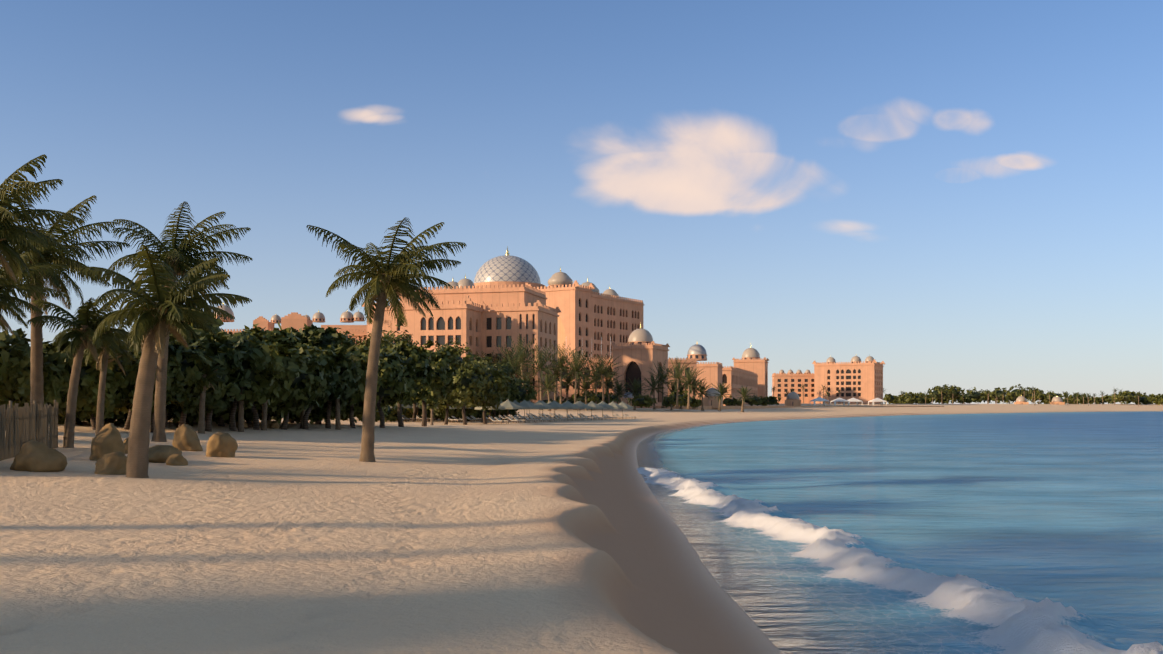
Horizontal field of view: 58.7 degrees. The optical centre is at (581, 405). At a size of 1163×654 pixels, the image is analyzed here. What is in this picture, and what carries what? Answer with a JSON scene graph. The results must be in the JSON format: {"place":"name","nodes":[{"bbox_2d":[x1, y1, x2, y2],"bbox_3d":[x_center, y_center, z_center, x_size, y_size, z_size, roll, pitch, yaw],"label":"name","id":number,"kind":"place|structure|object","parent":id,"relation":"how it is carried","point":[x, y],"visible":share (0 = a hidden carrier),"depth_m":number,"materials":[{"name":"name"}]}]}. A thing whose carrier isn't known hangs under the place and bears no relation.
{"place":"outdoors","nodes":[
{"label":"outdoors","id":0,"kind":"place"},
{"bbox_2d":[0,404,1162,653],"bbox_3d":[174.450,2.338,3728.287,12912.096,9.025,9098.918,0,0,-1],"label":"sand ground","id":1,"kind":"structure","parent":0,"point":[528,536],"depth_m":13.85,"materials":[{"name":"beige sand"}]},
{"bbox_2d":[0,400,58,460],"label":"reed fence","id":2,"kind":"object","parent":1,"relation":"on","point":[21,422],"visible":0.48,"depth_m":25.89,"materials":[{"name":"brown"}]},
{"bbox_2d":[0,245,68,334],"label":"palm","id":3,"kind":"object","parent":1,"relation":"on","point":[7,300],"visible":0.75,"depth_m":28.40,"materials":[{"name":"green plant"}]},
{"bbox_2d":[10,440,67,471],"bbox_3d":[-11.512,1.055,21.881,1.059,0.668,0.958,0,0,37],"label":"boulder","id":4,"kind":"object","parent":1,"relation":"on","point":[34,456],"visible":0.92,"depth_m":21.56,"materials":[{"name":"beige stone"}]},
{"bbox_2d":[0,154,84,283],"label":"palm","id":5,"kind":"object","parent":1,"relation":"on","point":[10,231],"visible":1,"depth_m":21.81,"materials":[{"name":"green plant"}]},
{"bbox_2d":[0,195,129,435],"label":"palm","id":6,"kind":"object","parent":1,"relation":"on","point":[57,282],"visible":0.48,"depth_m":31.34,"materials":[{"name":"green plant"}]},
{"bbox_2d":[26,295,140,447],"bbox_3d":[-14.521,-0.835,30.003,3.086,4.882,3.242,0,0,38],"label":"palm","id":7,"kind":"object","parent":1,"relation":"on","point":[84,322],"visible":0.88,"depth_m":29.80,"materials":[{"name":"green plant"}]},
{"bbox_2d":[63,320,142,435],"bbox_3d":[-16.009,-0.836,35.164,2.771,4.726,3.152,0,0,35],"label":"palm","id":8,"kind":"object","parent":1,"relation":"on","point":[104,359],"visible":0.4,"depth_m":34.83,"materials":[{"name":"green plant"}]},
{"bbox_2d":[89,423,124,460],"bbox_3d":[-11.823,0.903,25.783,0.799,0.964,0.776,0,0,-23],"label":"boulder","id":9,"kind":"object","parent":1,"relation":"on","point":[107,439],"visible":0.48,"depth_m":25.50,"materials":[{"name":"beige stone"}]},
{"bbox_2d":[94,451,126,474],"bbox_3d":[-9.958,1.219,22.042,0.800,0.503,0.824,0,0,-35],"label":"boulder","id":10,"kind":"object","parent":1,"relation":"on","point":[113,463],"visible":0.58,"depth_m":21.78,"materials":[{"name":"beige stone"}]},
{"bbox_2d":[123,437,128,453],"bbox_3d":[-12.596,1.110,28.995,0.637,0.503,0.713,0,0,-6],"label":"boulder","id":11,"kind":"object","parent":1,"relation":"on","point":[125,441],"visible":0.12,"depth_m":28.71,"materials":[{"name":"beige stone"}]},
{"bbox_2d":[148,445,181,462],"bbox_3d":[-10.793,1.228,26.512,1.181,0.459,1.181,0,0,-38],"label":"boulder","id":12,"kind":"object","parent":1,"relation":"on","point":[159,453],"visible":0.52,"depth_m":26.19,"materials":[{"name":"beige stone"}]},
{"bbox_2d":[80,245,251,477],"bbox_3d":[-8.692,-0.652,21.768,3.279,5.069,3.636,0,0,-1],"label":"palm","id":13,"kind":"object","parent":1,"relation":"on","point":[158,312],"visible":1,"depth_m":21.32,"materials":[{"name":"green plant"}]},
{"bbox_2d":[166,454,187,465],"bbox_3d":[-10.083,1.343,25.773,0.511,0.316,0.537,0,0,-23],"label":"boulder","id":14,"kind":"object","parent":1,"relation":"on","point":[176,460],"visible":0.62,"depth_m":25.60,"materials":[{"name":"beige stone"}]},
{"bbox_2d":[108,201,252,441],"bbox_3d":[-14.058,-2.593,35.970,4.870,8.432,5.182,0,0,-1],"label":"palm","id":15,"kind":"object","parent":1,"relation":"on","point":[178,257],"visible":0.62,"depth_m":35.45,"materials":[{"name":"green plant"}]},
{"bbox_2d":[172,424,202,450],"bbox_3d":[-12.107,0.966,31.758,0.873,0.852,0.868,0,0,-24],"label":"boulder","id":16,"kind":"object","parent":1,"relation":"on","point":[186,438],"visible":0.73,"depth_m":31.47,"materials":[{"name":"beige stone"}]},
{"bbox_2d":[198,364,227,433],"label":"palm","id":17,"kind":"object","parent":1,"relation":"on","point":[209,376],"visible":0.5,"depth_m":42.07,"materials":[{"name":"green plant"}]},
{"bbox_2d":[206,432,237,457],"bbox_3d":[-10.227,1.103,29.407,0.821,0.737,0.847,0,0,4],"label":"boulder","id":18,"kind":"object","parent":1,"relation":"on","point":[221,444],"visible":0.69,"depth_m":29.07,"materials":[{"name":"beige stone"}]},
{"bbox_2d":[236,421,247,427],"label":"boulder","id":19,"kind":"object","parent":1,"relation":"on","point":[245,425],"visible":0.27,"depth_m":50.40,"materials":[{"name":"brown stone"}]},
{"bbox_2d":[238,363,256,431],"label":"palm","id":20,"kind":"object","parent":1,"relation":"on","point":[240,417],"visible":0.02,"depth_m":45.44,"materials":[{"name":"plant"}]},
{"bbox_2d":[0,311,536,432],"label":"trees","id":21,"kind":"object","parent":1,"relation":"on","point":[313,374],"visible":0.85,"depth_m":50.02,"materials":[{"name":"green plant"}]},
{"bbox_2d":[267,420,278,427],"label":"boulder","id":22,"kind":"object","parent":1,"relation":"on","point":[272,424],"visible":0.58,"depth_m":51.62,"materials":[{"name":"brown stone"}]},
{"bbox_2d":[261,378,285,429],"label":"palm","id":23,"kind":"object","parent":1,"relation":"on","point":[264,418],"depth_m":47.98,"materials":[{"name":"plant"}]},
{"bbox_2d":[300,410,304,428],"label":"trunk","id":24,"kind":"object","parent":1,"relation":"on","point":[302,413],"visible":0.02,"depth_m":52.86,"materials":[{"name":"plant"}]},
{"bbox_2d":[333,345,359,429],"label":"palm","id":25,"kind":"object","parent":1,"relation":"on","point":[340,352],"visible":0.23,"depth_m":54.75,"materials":[{"name":"green plant"}]},
{"bbox_2d":[306,217,466,461],"bbox_3d":[-5.813,-1.779,31.704,4.708,7.698,4.404,0,0,-1],"label":"palm","id":26,"kind":"object","parent":1,"relation":"on","point":[392,275],"visible":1,"depth_m":31.04,"materials":[{"name":"green plant"}]},
{"bbox_2d":[430,409,433,424],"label":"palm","id":27,"kind":"object","parent":1,"relation":"on","point":[431,417],"depth_m":98.02,"materials":[{"name":"plant"}]},
{"bbox_2d":[390,399,635,423],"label":"sun loungers","id":28,"kind":"object","parent":1,"relation":"on","point":[524,404],"visible":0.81,"depth_m":151.91,"materials":[{"name":"white fabric"}]},
{"bbox_2d":[188,246,1064,409],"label":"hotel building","id":29,"kind":"structure","parent":1,"relation":"on","point":[500,300],"depth_m":433.64,"materials":[{"name":"stone"}]},
{"bbox_2d":[476,334,1140,411],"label":"trees","id":30,"kind":"object","parent":1,"relation":"on","point":[575,367],"visible":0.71,"depth_m":326.04,"materials":[{"name":"green plant"}]},
{"bbox_2d":[543,384,1162,408],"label":"trees","id":31,"kind":"object","parent":1,"relation":"on","point":[946,396],"visible":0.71,"depth_m":815.53,"materials":[{"name":"green plant"}]},
{"bbox_2d":[0,0,1162,403],"label":"sky","id":32,"kind":"structure","parent":0,"point":[964,194],"materials":[{"name":"blue"}]},
{"bbox_2d":[636,411,1162,653],"bbox_3d":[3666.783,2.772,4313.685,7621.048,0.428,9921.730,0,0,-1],"label":"sea water","id":33,"kind":"structure","parent":0,"point":[1013,533],"depth_m":25.70,"materials":[{"name":"blue liquid"}]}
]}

